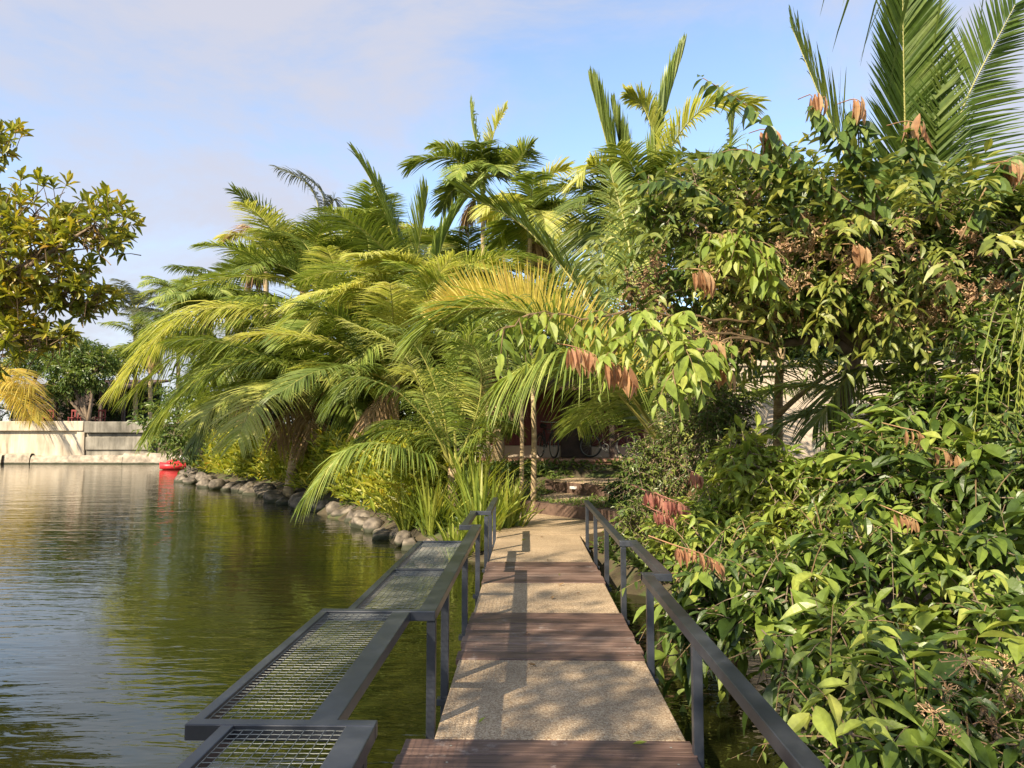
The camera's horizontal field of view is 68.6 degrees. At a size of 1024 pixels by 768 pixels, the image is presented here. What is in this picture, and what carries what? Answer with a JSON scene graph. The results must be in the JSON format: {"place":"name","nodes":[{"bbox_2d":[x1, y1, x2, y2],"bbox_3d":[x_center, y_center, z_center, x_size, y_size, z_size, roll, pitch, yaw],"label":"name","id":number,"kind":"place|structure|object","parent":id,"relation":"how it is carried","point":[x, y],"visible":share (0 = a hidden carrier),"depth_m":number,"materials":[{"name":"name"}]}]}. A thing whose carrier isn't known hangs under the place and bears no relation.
{"place":"outdoors","nodes":[
{"label":"outdoors","id":0,"kind":"place"},
{"bbox_2d":[160,456,185,469],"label":"pedal boat","id":1,"kind":"object","parent":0,"point":[165,466],"visible":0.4,"depth_m":46.98,"materials":[{"name":"red plastic"}]},
{"bbox_2d":[1,424,1017,620],"bbox_3d":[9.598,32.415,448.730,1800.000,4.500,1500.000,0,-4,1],"label":"ground","id":2,"kind":"structure","parent":0,"point":[632,575],"depth_m":17.33,"materials":[{"name":"soil"}]},
{"bbox_2d":[0,351,57,429],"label":"coconut palm","id":3,"kind":"object","parent":2,"relation":"on","point":[14,394],"visible":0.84,"depth_m":55.51,"materials":[{"name":"yellow plant"}]},
{"bbox_2d":[1,347,58,390],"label":"dense tree","id":4,"kind":"object","parent":2,"relation":"on","point":[35,366],"visible":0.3,"depth_m":61.57,"materials":[{"name":"green plant"}]},
{"bbox_2d":[68,410,78,420],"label":"chair","id":5,"kind":"object","parent":2,"relation":"on","point":[72,411],"visible":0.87,"depth_m":61.32,"materials":[{"name":"red paint"}]},
{"bbox_2d":[0,117,146,381],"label":"almond tree","id":6,"kind":"object","parent":2,"relation":"on","point":[23,283],"visible":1,"depth_m":15.92,"materials":[{"name":"green plant"}]},
{"bbox_2d":[40,339,108,409],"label":"dense tree","id":7,"kind":"object","parent":2,"relation":"on","point":[90,342],"visible":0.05,"depth_m":64.31,"materials":[{"name":"green plant"}]},
{"bbox_2d":[33,337,125,420],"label":"plumeria tree","id":8,"kind":"object","parent":2,"relation":"on","point":[80,363],"visible":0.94,"depth_m":58.42,"materials":[{"name":"green plant"}]},
{"bbox_2d":[0,380,171,421],"bbox_3d":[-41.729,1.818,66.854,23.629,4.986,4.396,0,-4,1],"label":"hedge","id":9,"kind":"object","parent":2,"relation":"on","point":[67,412],"visible":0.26,"depth_m":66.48,"materials":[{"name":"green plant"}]},
{"bbox_2d":[0,421,176,463],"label":"retaining wall","id":10,"kind":"structure","parent":2,"relation":"on","point":[77,442],"depth_m":56.84,"materials":[{"name":"concrete"}]},
{"bbox_2d":[95,410,105,421],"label":"chair","id":11,"kind":"object","parent":2,"relation":"on","point":[98,417],"visible":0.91,"depth_m":61.26,"materials":[{"name":"red paint"}]},
{"bbox_2d":[97,340,159,405],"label":"dense tree","id":12,"kind":"object","parent":2,"relation":"on","point":[122,355],"visible":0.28,"depth_m":61.61,"materials":[{"name":"green plant"}]},
{"bbox_2d":[92,278,184,421],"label":"coconut palm","id":13,"kind":"object","parent":2,"relation":"on","point":[132,310],"visible":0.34,"depth_m":62.51,"materials":[{"name":"green plant"}]},
{"bbox_2d":[97,313,198,418],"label":"coconut palm","id":14,"kind":"object","parent":2,"relation":"on","point":[118,326],"visible":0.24,"depth_m":61.36,"materials":[{"name":"green plant"}]},
{"bbox_2d":[130,275,219,422],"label":"coconut palm","id":15,"kind":"object","parent":2,"relation":"on","point":[177,285],"visible":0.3,"depth_m":62.22,"materials":[{"name":"green plant"}]},
{"bbox_2d":[181,468,198,474],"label":"shore stone","id":16,"kind":"object","parent":2,"relation":"on","point":[189,471],"visible":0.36,"depth_m":37.93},
{"bbox_2d":[183,477,197,483],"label":"boulder","id":17,"kind":"object","parent":2,"relation":"on","point":[189,480],"visible":0.62,"depth_m":32.85,"materials":[{"name":"stone"}]},
{"bbox_2d":[136,283,251,466],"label":"coconut palm","id":18,"kind":"object","parent":2,"relation":"on","point":[188,297],"visible":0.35,"depth_m":39.50,"materials":[{"name":"green plant"}]},
{"bbox_2d":[193,472,206,480],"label":"shore stone","id":19,"kind":"object","parent":2,"relation":"on","point":[199,475],"visible":0.25,"depth_m":33.84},
{"bbox_2d":[196,478,209,487],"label":"boulder","id":20,"kind":"object","parent":2,"relation":"on","point":[202,483],"visible":0.51,"depth_m":30.43,"materials":[{"name":"stone"}]},
{"bbox_2d":[199,475,217,480],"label":"shore stone","id":21,"kind":"object","parent":2,"relation":"on","point":[210,477],"visible":0.22,"depth_m":31.90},
{"bbox_2d":[126,356,291,474],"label":"dense tree","id":22,"kind":"object","parent":2,"relation":"on","point":[174,446],"visible":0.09,"depth_m":35.49,"materials":[{"name":"green plant"}]},
{"bbox_2d":[208,479,226,489],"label":"boulder","id":23,"kind":"object","parent":2,"relation":"on","point":[216,484],"visible":0.56,"depth_m":29.41,"materials":[{"name":"stone"}]},
{"bbox_2d":[161,259,278,340],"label":"coconut palm","id":24,"kind":"object","parent":2,"relation":"on","point":[191,269],"visible":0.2,"depth_m":42.28,"materials":[{"name":"green plant"}]},
{"bbox_2d":[222,482,237,490],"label":"boulder","id":25,"kind":"object","parent":2,"relation":"on","point":[228,487],"visible":0.45,"depth_m":28.73,"materials":[{"name":"stone"}]},
{"bbox_2d":[121,311,339,432],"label":"coconut palm","id":26,"kind":"object","parent":2,"relation":"on","point":[204,357],"visible":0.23,"depth_m":27.60,"materials":[{"name":"green plant"}]},
{"bbox_2d":[230,483,242,491],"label":"shore stone","id":27,"kind":"object","parent":2,"relation":"on","point":[236,487],"visible":0.53,"depth_m":28.36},
{"bbox_2d":[238,481,254,492],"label":"shore stone","id":28,"kind":"object","parent":2,"relation":"on","point":[245,487],"visible":0.52,"depth_m":27.75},
{"bbox_2d":[242,487,255,494],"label":"boulder","id":29,"kind":"object","parent":2,"relation":"on","point":[250,491],"visible":0.41,"depth_m":26.70,"materials":[{"name":"stone"}]},
{"bbox_2d":[211,223,289,426],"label":"coconut palm","id":30,"kind":"object","parent":2,"relation":"on","point":[234,235],"visible":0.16,"depth_m":38.70,"materials":[{"name":"green plant"}]},
{"bbox_2d":[253,482,275,496],"bbox_3d":[-8.600,3.809,26.209,0.913,0.735,0.776,13,-12,-13],"label":"shore stone","id":31,"kind":"object","parent":2,"relation":"on","point":[260,488],"visible":0.48,"depth_m":26.00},
{"bbox_2d":[263,489,285,502],"bbox_3d":[-7.589,3.719,24.057,0.732,0.670,0.672,2,-4,-25],"label":"boulder","id":32,"kind":"object","parent":2,"relation":"on","point":[271,496],"visible":0.55,"depth_m":23.87,"materials":[{"name":"stone"}]},
{"bbox_2d":[211,315,339,432],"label":"dense tree","id":33,"kind":"object","parent":2,"relation":"on","point":[282,407],"visible":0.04,"depth_m":32.43,"materials":[{"name":"green plant"}]},
{"bbox_2d":[98,209,462,424],"bbox_3d":[-7.397,-1.426,26.915,13.108,9.990,9.436,0,-4,1],"label":"coconut palm","id":34,"kind":"object","parent":2,"relation":"on","point":[269,300],"visible":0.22,"depth_m":26.03,"materials":[{"name":"green plant"}]},
{"bbox_2d":[275,496,288,504],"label":"boulder","id":35,"kind":"object","parent":2,"relation":"on","point":[283,500],"visible":0.48,"depth_m":23.06,"materials":[{"name":"stone"}]},
{"bbox_2d":[182,183,382,413],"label":"coconut palm","id":36,"kind":"object","parent":2,"relation":"on","point":[269,217],"visible":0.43,"depth_m":28.86,"materials":[{"name":"green plant"}]},
{"bbox_2d":[133,305,432,496],"bbox_3d":[-6.933,0.890,24.338,9.050,5.989,10.021,0,-4,1],"label":"coconut palm","id":37,"kind":"object","parent":2,"relation":"on","point":[244,391],"visible":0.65,"depth_m":22.32,"materials":[{"name":"green plant"}]},
{"bbox_2d":[289,494,321,509],"bbox_3d":[-5.841,3.484,21.616,1.111,0.619,0.687,13,-10,-26],"label":"shore stone","id":38,"kind":"object","parent":2,"relation":"on","point":[293,505],"visible":0.24,"depth_m":21.29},
{"bbox_2d":[290,491,320,501],"bbox_3d":[-6.077,3.510,22.239,0.852,0.713,0.784,-3,-5,35],"label":"shore stone","id":39,"kind":"object","parent":2,"relation":"on","point":[294,496],"visible":0.2,"depth_m":22.15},
{"bbox_2d":[270,165,347,303],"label":"coconut palm","id":40,"kind":"object","parent":2,"relation":"on","point":[329,199],"visible":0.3,"depth_m":40.90,"materials":[{"name":"green plant"}]},
{"bbox_2d":[312,500,329,511],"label":"shore stone","id":41,"kind":"object","parent":2,"relation":"on","point":[320,505],"visible":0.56,"depth_m":20.68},
{"bbox_2d":[325,501,340,514],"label":"shore stone","id":42,"kind":"object","parent":2,"relation":"on","point":[332,506],"visible":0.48,"depth_m":19.82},
{"bbox_2d":[184,415,492,517],"bbox_3d":[-9.492,2.588,30.585,4.673,2.530,35.349,2,-5,-32],"label":"flower bed","id":43,"kind":"object","parent":2,"relation":"on","point":[348,484],"visible":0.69,"depth_m":20.34,"materials":[{"name":"green plant"}]},
{"bbox_2d":[330,506,348,516],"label":"shore stone","id":44,"kind":"object","parent":2,"relation":"on","point":[336,512],"visible":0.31,"depth_m":19.23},
{"bbox_2d":[341,505,355,514],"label":"boulder","id":45,"kind":"object","parent":2,"relation":"on","point":[347,509],"visible":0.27,"depth_m":19.16,"materials":[{"name":"stone"}]},
{"bbox_2d":[344,509,355,521],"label":"shore stone","id":46,"kind":"object","parent":2,"relation":"on","point":[348,517],"visible":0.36,"depth_m":18.48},
{"bbox_2d":[350,516,370,528],"bbox_3d":[-3.440,3.312,17.310,0.805,0.535,0.543,-7,-8,60],"label":"shore stone","id":47,"kind":"object","parent":2,"relation":"on","point":[357,521],"visible":0.37,"depth_m":17.12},
{"bbox_2d":[352,510,369,516],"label":"shore stone","id":48,"kind":"object","parent":2,"relation":"on","point":[364,513],"visible":0.3,"depth_m":17.85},
{"bbox_2d":[269,179,465,304],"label":"coconut palm","id":49,"kind":"object","parent":2,"relation":"on","point":[374,211],"visible":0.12,"depth_m":29.79,"materials":[{"name":"green plant"}]},
{"bbox_2d":[362,517,384,532],"bbox_3d":[-3.031,3.130,16.468,0.516,0.407,0.392,1,-4,-8],"label":"shore stone","id":50,"kind":"object","parent":2,"relation":"on","point":[371,524],"visible":0.65,"depth_m":16.39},
{"bbox_2d":[372,528,391,539],"bbox_3d":[-2.648,3.120,15.287,0.418,0.358,0.266,2,-5,-29],"label":"boulder","id":51,"kind":"object","parent":2,"relation":"on","point":[382,534],"visible":0.62,"depth_m":15.20,"materials":[{"name":"stone"}]},
{"bbox_2d":[220,249,545,453],"bbox_3d":[-3.180,-0.071,20.496,7.199,6.663,8.450,-3,-5,37],"label":"coconut palm","id":52,"kind":"object","parent":2,"relation":"on","point":[393,378],"visible":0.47,"depth_m":19.70,"materials":[{"name":"green plant"}]},
{"bbox_2d":[316,353,453,429],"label":"dense tree","id":53,"kind":"object","parent":2,"relation":"on","point":[404,409],"depth_m":30.24,"materials":[{"name":"green plant"}]},
{"bbox_2d":[389,526,400,536],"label":"boulder","id":54,"kind":"object","parent":2,"relation":"on","point":[394,531],"visible":0.18,"depth_m":15.20,"materials":[{"name":"stone"}]},
{"bbox_2d":[367,473,432,530],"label":"strap leaf plant","id":55,"kind":"object","parent":2,"relation":"on","point":[403,521],"visible":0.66,"depth_m":14.85,"materials":[{"name":"plant"}]},
{"bbox_2d":[394,530,411,546],"bbox_3d":[-2.097,2.958,14.344,0.332,0.296,0.443,-13,-1,23],"label":"shore stone","id":56,"kind":"object","parent":2,"relation":"on","point":[401,536],"visible":0.66,"depth_m":14.25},
{"bbox_2d":[401,537,416,550],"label":"boulder","id":57,"kind":"object","parent":2,"relation":"on","point":[408,544],"visible":0.61,"depth_m":13.86,"materials":[{"name":"stone"}]},
{"bbox_2d":[267,142,551,434],"bbox_3d":[-3.031,-2.353,23.387,8.848,11.108,8.437,0,-4,1],"label":"coconut palm","id":58,"kind":"object","parent":2,"relation":"on","point":[408,253],"visible":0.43,"depth_m":22.52,"materials":[{"name":"green plant"}]},
{"bbox_2d":[290,315,550,524],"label":"coconut palm","id":59,"kind":"object","parent":2,"relation":"on","point":[435,433],"visible":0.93,"depth_m":14.82,"materials":[{"name":"green plant"}]},
{"bbox_2d":[415,547,434,555],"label":"boulder","id":60,"kind":"object","parent":2,"relation":"on","point":[425,553],"visible":0.1,"depth_m":13.13,"materials":[{"name":"stone"}]},
{"bbox_2d":[391,467,472,535],"bbox_3d":[-1.436,2.207,14.308,1.951,1.321,1.508,-2,-5,31],"label":"strap leaf plant","id":61,"kind":"object","parent":2,"relation":"on","point":[426,506],"visible":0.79,"depth_m":14.11,"materials":[{"name":"plant"}]},
{"bbox_2d":[398,438,500,503],"bbox_3d":[-1.467,1.817,16.093,2.524,1.608,2.162,2,-4,-24],"label":"strap leaf plant","id":62,"kind":"object","parent":2,"relation":"on","point":[443,481],"visible":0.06,"depth_m":15.76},
{"bbox_2d":[423,511,483,560],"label":"strap leaf plant","id":63,"kind":"object","parent":2,"relation":"on","point":[454,536],"visible":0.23,"depth_m":12.71,"materials":[{"name":"plant"}]},
{"bbox_2d":[378,220,557,361],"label":"coconut palm","id":64,"kind":"object","parent":2,"relation":"on","point":[459,242],"visible":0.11,"depth_m":28.70,"materials":[{"name":"green plant"}]},
{"bbox_2d":[398,96,547,283],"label":"areca palm","id":65,"kind":"object","parent":2,"relation":"on","point":[475,156],"visible":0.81,"depth_m":27.05,"materials":[{"name":"green plant"}]},
{"bbox_2d":[424,434,532,510],"bbox_3d":[-0.656,1.757,15.105,2.385,1.741,2.590,1,-4,-15],"label":"strap leaf plant","id":66,"kind":"object","parent":2,"relation":"on","point":[467,471],"visible":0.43,"depth_m":14.79,"materials":[{"name":"plant"}]},
{"bbox_2d":[433,457,542,551],"bbox_3d":[-0.381,2.035,12.958,1.884,1.627,2.087,0,-4,1],"label":"strap leaf plant","id":67,"kind":"object","parent":2,"relation":"on","point":[478,502],"visible":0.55,"depth_m":12.65,"materials":[{"name":"plant"}]},
{"bbox_2d":[426,259,550,495],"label":"slender tree","id":68,"kind":"object","parent":2,"relation":"on","point":[452,323],"visible":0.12,"depth_m":17.91,"materials":[{"name":"green plant"}]},
{"bbox_2d":[360,258,626,464],"bbox_3d":[-0.254,-0.439,20.448,7.497,5.771,7.908,0,-4,1],"label":"coconut palm","id":69,"kind":"object","parent":2,"relation":"on","point":[498,443],"visible":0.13,"depth_m":19.62,"materials":[{"name":"green plant"}]},
{"bbox_2d":[465,468,543,527],"bbox_3d":[-0.132,2.037,13.270,1.517,1.221,1.528,0,-4,1],"label":"strap leaf plant","id":70,"kind":"object","parent":2,"relation":"on","point":[512,500],"visible":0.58,"depth_m":13.16,"materials":[{"name":"plant"}]},
{"bbox_2d":[451,273,567,492],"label":"slender tree","id":71,"kind":"object","parent":2,"relation":"on","point":[522,441],"visible":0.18,"depth_m":16.50,"materials":[{"name":"green plant"}]},
{"bbox_2d":[471,271,592,512],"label":"slender tree","id":72,"kind":"object","parent":2,"relation":"on","point":[533,447],"visible":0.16,"depth_m":15.69,"materials":[{"name":"green plant"}]},
{"bbox_2d":[469,155,598,282],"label":"areca palm","id":73,"kind":"object","parent":2,"relation":"on","point":[507,230],"visible":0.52,"depth_m":24.00,"materials":[{"name":"green plant"}]},
{"bbox_2d":[392,535,700,767],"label":"footbridge","id":74,"kind":"object","parent":2,"relation":"on","point":[584,692],"visible":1,"depth_m":4.88,"materials":[{"name":"weathered wood planks"},{"name":"pebbled concrete"},{"name":"dark painted metal"}]},
{"bbox_2d":[177,497,497,767],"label":"shelf railing","id":75,"kind":"object","parent":74,"relation":"attached to","point":[329,721],"visible":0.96,"depth_m":3.35,"materials":[{"name":"metal"}]},
{"bbox_2d":[584,500,825,767],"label":"steel railing","id":76,"kind":"object","parent":74,"relation":"attached to","point":[787,743],"visible":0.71,"depth_m":3.77,"materials":[{"name":"metal"}]},
{"bbox_2d":[470,272,666,376],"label":"coconut palm","id":77,"kind":"object","parent":2,"relation":"on","point":[563,339],"visible":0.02,"depth_m":24.05,"materials":[{"name":"green plant"}]},
{"bbox_2d":[499,478,645,527],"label":"garden steps","id":78,"kind":"structure","parent":2,"relation":"on","point":[568,488],"depth_m":16.41,"materials":[{"name":"stone"}]},
{"bbox_2d":[450,365,712,463],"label":"garden house","id":79,"kind":"structure","parent":2,"relation":"on","point":[569,449],"depth_m":21.96,"materials":[{"name":"wood"}]},
{"bbox_2d":[482,391,513,425],"bbox_3d":[-0.430,0.643,22.063,1.000,1.170,0.080,0,-4,1],"label":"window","id":80,"kind":"structure","parent":79,"relation":"in","point":[513,391],"depth_m":22.06,"materials":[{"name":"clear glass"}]},
{"bbox_2d":[537,421,558,457],"bbox_3d":[0.983,1.556,21.014,0.579,1.032,1.756,1,-4,-19],"label":"bicycle","id":81,"kind":"object","parent":79,"relation":"on","point":[543,438],"visible":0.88,"depth_m":20.94,"materials":[{"name":"black metal"}]},
{"bbox_2d":[560,390,591,456],"bbox_3d":[1.869,1.107,21.966,0.900,2.070,0.090,0,-4,1],"label":"door","id":82,"kind":"structure","parent":79,"relation":"in","point":[570,445],"depth_m":21.89,"materials":[{"name":"metal"}]},
{"bbox_2d":[579,421,638,457],"bbox_3d":[2.746,1.571,21.234,1.757,1.032,0.579,-2,-4,21],"label":"bicycle","id":83,"kind":"object","parent":79,"relation":"on","point":[601,446],"visible":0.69,"depth_m":21.29,"materials":[{"name":"black metal"}]},
{"bbox_2d":[598,461,664,504],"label":"shrub","id":84,"kind":"object","parent":2,"relation":"on","point":[615,493],"visible":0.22,"depth_m":14.84,"materials":[{"name":"green plant"}]},
{"bbox_2d":[601,511,663,543],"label":"leafy plant","id":85,"kind":"object","parent":2,"relation":"on","point":[613,520],"visible":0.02,"depth_m":12.46,"materials":[{"name":"green plant"}]},
{"bbox_2d":[389,161,886,523],"bbox_3d":[1.826,-0.427,12.599,7.313,7.622,5.850,0,-4,1],"label":"coconut palm","id":86,"kind":"object","parent":2,"relation":"on","point":[472,295],"visible":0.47,"depth_m":11.60,"materials":[{"name":"green plant"}]},
{"bbox_2d":[528,32,771,466],"bbox_3d":[3.179,-2.713,17.685,5.622,11.466,5.130,0,-4,1],"label":"coconut palm","id":87,"kind":"object","parent":2,"relation":"on","point":[657,151],"visible":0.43,"depth_m":17.13,"materials":[{"name":"green plant"}]},
{"bbox_2d":[628,252,714,439],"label":"dense tree","id":88,"kind":"object","parent":2,"relation":"on","point":[668,307],"depth_m":26.60,"materials":[{"name":"green plant"}]},
{"bbox_2d":[339,455,1004,582],"bbox_3d":[2.376,2.223,14.731,14.246,1.416,11.393,0,-4,1],"label":"ground cover","id":89,"kind":"object","parent":2,"relation":"on","point":[542,467],"visible":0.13,"depth_m":18.55,"materials":[{"name":"green plant"}]},
{"bbox_2d":[605,347,769,563],"bbox_3d":[2.309,0.889,10.150,2.188,3.097,2.031,0,-4,1],"label":"feathery shrub","id":90,"kind":"object","parent":2,"relation":"on","point":[719,407],"visible":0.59,"depth_m":9.79,"materials":[{"name":"green plant"}]},
{"bbox_2d":[631,411,861,592],"bbox_3d":[2.206,1.363,7.881,1.987,2.152,2.897,1,-4,-13],"label":"bright shrub","id":91,"kind":"object","parent":2,"relation":"on","point":[747,468],"visible":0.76,"depth_m":7.44,"materials":[{"name":"green plant"}]},
{"bbox_2d":[485,74,1023,527],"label":"fruiting tree","id":92,"kind":"object","parent":2,"relation":"on","point":[813,214],"visible":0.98,"depth_m":7.14,"materials":[{"name":"green plant"}]},
{"bbox_2d":[687,266,842,359],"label":"dense tree","id":93,"kind":"object","parent":2,"relation":"on","point":[787,350],"visible":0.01,"depth_m":23.25,"materials":[{"name":"green plant"}]},
{"bbox_2d":[720,169,905,526],"bbox_3d":[4.472,-0.449,11.171,3.148,5.616,2.634,0,-4,1],"label":"slender tree","id":94,"kind":"object","parent":2,"relation":"on","point":[779,409],"visible":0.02,"depth_m":11.26,"materials":[{"name":"brown plant"}]},
{"bbox_2d":[615,355,1023,767],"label":"overhanging bush","id":95,"kind":"object","parent":2,"relation":"on","point":[842,653],"visible":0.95,"depth_m":5.29,"materials":[{"name":"green plant"}]},
{"bbox_2d":[705,0,1023,587],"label":"coconut palm","id":96,"kind":"object","parent":2,"relation":"on","point":[917,87],"visible":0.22,"depth_m":8.86,"materials":[{"name":"green plant"}]},
{"bbox_2d":[788,234,944,359],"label":"dense tree","id":97,"kind":"object","parent":2,"relation":"on","point":[825,350],"visible":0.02,"depth_m":21.61,"materials":[{"name":"green plant"}]},
{"bbox_2d":[728,360,1022,500],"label":"garden wall","id":98,"kind":"structure","parent":2,"relation":"on","point":[807,445],"depth_m":14.88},
{"bbox_2d":[749,267,1023,539],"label":"coconut palm","id":99,"kind":"object","parent":2,"relation":"on","point":[824,413],"visible":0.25,"depth_m":8.99,"materials":[{"name":"green plant"}]},
{"bbox_2d":[820,0,982,102],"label":"coconut palm","id":100,"kind":"object","parent":2,"relation":"on","point":[902,20],"visible":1,"depth_m":3.37,"materials":[{"name":"green plant"}]},
{"bbox_2d":[790,292,1023,502],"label":"pale shrub","id":101,"kind":"object","parent":2,"relation":"on","point":[974,353],"visible":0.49,"depth_m":6.51,"materials":[{"name":"green plant"}]},
{"bbox_2d":[875,244,1023,359],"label":"dense tree","id":102,"kind":"object","parent":2,"relation":"on","point":[940,344],"visible":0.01,"depth_m":19.34,"materials":[{"name":"green plant"}]},
{"bbox_2d":[969,276,1023,446],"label":"weeping bamboo","id":103,"kind":"object","parent":2,"relation":"on","point":[1018,359],"visible":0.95,"depth_m":5.93,"materials":[{"name":"green plant"}]},
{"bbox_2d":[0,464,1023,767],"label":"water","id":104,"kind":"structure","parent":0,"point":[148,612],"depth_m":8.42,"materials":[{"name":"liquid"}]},
{"bbox_2d":[174,474,187,481],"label":"boulder","id":105,"kind":"object","parent":104,"relation":"in","point":[179,477],"visible":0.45,"depth_m":34.35,"materials":[{"name":"stone"}]},
{"bbox_2d":[0,0,1023,423],"label":"sky","id":106,"kind":"structure","parent":0,"point":[169,104],"materials":[{"name":"blue"}]},
{"bbox_2d":[492,513,622,546],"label":"path","id":107,"kind":"structure","parent":0,"point":[541,524],"depth_m":12.97,"materials":[{"name":"concrete"}]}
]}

